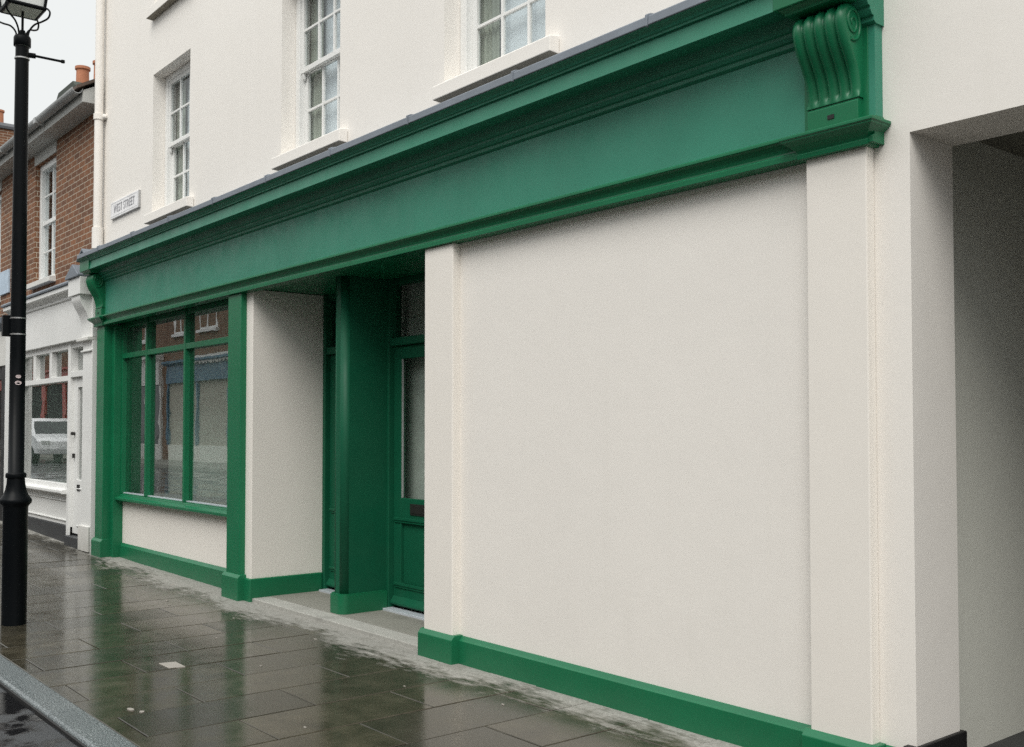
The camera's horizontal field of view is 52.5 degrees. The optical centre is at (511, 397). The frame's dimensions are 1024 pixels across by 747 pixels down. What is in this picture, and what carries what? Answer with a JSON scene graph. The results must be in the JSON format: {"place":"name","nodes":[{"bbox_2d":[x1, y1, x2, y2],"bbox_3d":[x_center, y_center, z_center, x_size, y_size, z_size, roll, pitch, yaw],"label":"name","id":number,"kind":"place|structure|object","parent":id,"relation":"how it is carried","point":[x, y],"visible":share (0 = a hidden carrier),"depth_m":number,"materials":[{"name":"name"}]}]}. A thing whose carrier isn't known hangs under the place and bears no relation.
{"place":"outdoors","nodes":[
{"label":"outdoors","id":0,"kind":"place"},
{"bbox_2d":[0,687,78,746],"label":"road","id":1,"kind":"structure","parent":0,"point":[22,725],"depth_m":5.47,"materials":[{"name":"grey asphalt"}]},
{"bbox_2d":[0,682,86,746],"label":"gutter joint","id":2,"kind":"object","parent":1,"relation":"on","point":[47,719],"visible":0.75,"depth_m":5.69,"materials":[{"name":"black asphalt"}]},
{"bbox_2d":[0,655,136,746],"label":"kerb","id":3,"kind":"structure","parent":1,"relation":"on","point":[80,725],"depth_m":5.74,"materials":[{"name":"stone"}]},
{"bbox_2d":[0,0,95,123],"label":"sky","id":4,"kind":"structure","parent":0,"point":[69,33],"materials":[{"name":"white"}]},
{"bbox_2d":[0,521,740,746],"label":"pavement","id":5,"kind":"structure","parent":0,"point":[99,638],"depth_m":6.44,"materials":[{"name":"grey stone"}]},
{"bbox_2d":[0,0,64,625],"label":"street lamp","id":6,"kind":"object","parent":5,"relation":"on","point":[15,500],"visible":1,"depth_m":8.30,"materials":[{"name":"black metal"}]},
{"bbox_2d":[159,662,184,667],"bbox_3d":[-2.233,1.758,6.824,0.105,0.010,0.209,1,-2,-39],"label":"stopcock cover","id":7,"kind":"object","parent":5,"relation":"on","point":[171,664],"visible":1,"depth_m":6.80,"materials":[{"name":"grey metal"}]},
{"bbox_2d":[984,731,1023,746],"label":"passage floor","id":8,"kind":"structure","parent":0,"point":[1016,740],"depth_m":5.13,"materials":[{"name":"concrete"}]},
{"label":"pavement bed","id":9,"kind":"structure","parent":0,"visible":0},
{"bbox_2d":[0,168,12,520],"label":"brick house","id":10,"kind":"structure","parent":9,"relation":"on","point":[6,187],"depth_m":16.39,"materials":[{"name":"white paint"}]},
{"bbox_2d":[0,194,1,301],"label":"window","id":11,"kind":"structure","parent":10,"relation":"in","point":[1,194],"depth_m":17.23,"materials":[{"name":"white paint"}]},
{"bbox_2d":[0,367,1,454],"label":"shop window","id":12,"kind":"structure","parent":10,"relation":"in","point":[0,367],"depth_m":16.65,"materials":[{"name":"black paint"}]},
{"bbox_2d":[0,269,9,295],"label":"wall sign","id":13,"kind":"object","parent":10,"relation":"attached to","point":[4,282],"visible":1,"depth_m":16.40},
{"bbox_2d":[0,79,96,552],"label":"brick house","id":14,"kind":"structure","parent":9,"relation":"on","point":[60,404],"depth_m":14.06,"materials":[{"name":"white paint"}]},
{"bbox_2d":[0,109,13,146],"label":"chimney stack","id":15,"kind":"object","parent":14,"relation":"on","point":[6,132],"visible":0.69,"depth_m":28.77,"materials":[{"name":"orange brick"}]},
{"bbox_2d":[26,157,55,289],"bbox_3d":[-6.622,-2.508,14.906,0.350,1.815,1.170,1,-2,-39],"label":"window","id":16,"kind":"structure","parent":14,"relation":"in","point":[45,222],"depth_m":15.20,"materials":[{"name":"white paint"}]},
{"bbox_2d":[24,343,67,493],"bbox_3d":[-6.645,0.508,14.653,0.170,2.420,2.510,1,-2,-39],"label":"shop window","id":17,"kind":"structure","parent":14,"relation":"in","point":[46,376],"depth_m":14.64,"materials":[{"name":"white paint"}]},
{"bbox_2d":[57,60,94,98],"bbox_3d":[-8.174,-5.272,19.819,0.700,2.050,1.385,1,-2,-39],"label":"chimney stack","id":18,"kind":"object","parent":14,"relation":"on","point":[82,73],"visible":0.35,"depth_m":19.66,"materials":[{"name":"ceramic"}]},
{"bbox_2d":[71,377,82,533],"bbox_3d":[-5.541,0.741,13.352,0.100,2.035,0.690,1,-2,-39],"label":"door","id":19,"kind":"structure","parent":14,"relation":"in","point":[78,381],"depth_m":13.51,"materials":[{"name":"white paint"}]},
{"bbox_2d":[252,596,417,649],"bbox_3d":[-1.421,1.815,8.361,0.176,0.082,2.860,1,-2,-39],"label":"entrance step","id":20,"kind":"object","parent":9,"relation":"on","point":[392,636],"visible":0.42,"depth_m":8.22,"materials":[{"name":"stone"}]},
{"bbox_2d":[270,591,423,636],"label":"entrance floor","id":21,"kind":"structure","parent":9,"relation":"on","point":[318,600],"depth_m":8.47,"materials":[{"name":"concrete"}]},
{"bbox_2d":[76,0,1023,746],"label":"shop building","id":22,"kind":"structure","parent":9,"relation":"on","point":[658,360],"depth_m":5.89,"materials":[{"name":"paint"}]},
{"bbox_2d":[92,0,107,248],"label":"downpipe","id":23,"kind":"object","parent":22,"relation":"attached to","point":[99,117],"visible":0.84,"depth_m":12.70,"materials":[{"name":"white metal"}]},
{"bbox_2d":[111,189,140,219],"bbox_3d":[-4.520,-2.251,12.124,0.029,0.199,0.947,1,-2,-39],"label":"street sign","id":24,"kind":"object","parent":22,"relation":"attached to","point":[125,204],"visible":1,"depth_m":12.06,"materials":[{"name":"white metal"}]},
{"bbox_2d":[146,0,176,20],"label":"sash window","id":25,"kind":"structure","parent":22,"relation":"in","point":[160,6],"depth_m":11.29,"materials":[{"name":"white paint"}]},
{"bbox_2d":[144,61,193,224],"bbox_3d":[-3.542,-2.765,11.130,0.365,1.674,1.205,1,-2,-39],"label":"sash window","id":26,"kind":"structure","parent":22,"relation":"in","point":[177,199],"depth_m":11.50,"materials":[{"name":"white paint"}]},
{"bbox_2d":[120,299,228,507],"bbox_3d":[-3.604,0.085,11.204,0.096,2.044,3.522,1,-2,-39],"label":"shop window","id":27,"kind":"structure","parent":22,"relation":"in","point":[189,345],"depth_m":11.80,"materials":[{"name":"green paint"}]},
{"bbox_2d":[271,0,347,170],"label":"sash window","id":28,"kind":"structure","parent":22,"relation":"in","point":[318,129],"depth_m":9.06,"materials":[{"name":"white paint"}]},
{"bbox_2d":[326,355,335,587],"bbox_3d":[-1.419,0.678,9.467,0.080,2.193,0.969,1,-2,-39],"label":"door","id":29,"kind":"structure","parent":22,"relation":"in","point":[331,581],"depth_m":9.79,"materials":[{"name":"green paint"}]},
{"bbox_2d":[390,343,424,611],"bbox_3d":[-0.740,0.649,8.511,0.080,2.193,0.829,1,-2,-39],"label":"door","id":30,"kind":"structure","parent":22,"relation":"in","point":[408,518],"depth_m":8.71,"materials":[{"name":"green paint"}]},
{"bbox_2d":[433,0,559,102],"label":"sash window","id":31,"kind":"structure","parent":22,"relation":"in","point":[498,38],"depth_m":7.02,"materials":[{"name":"white paint"}]}
]}

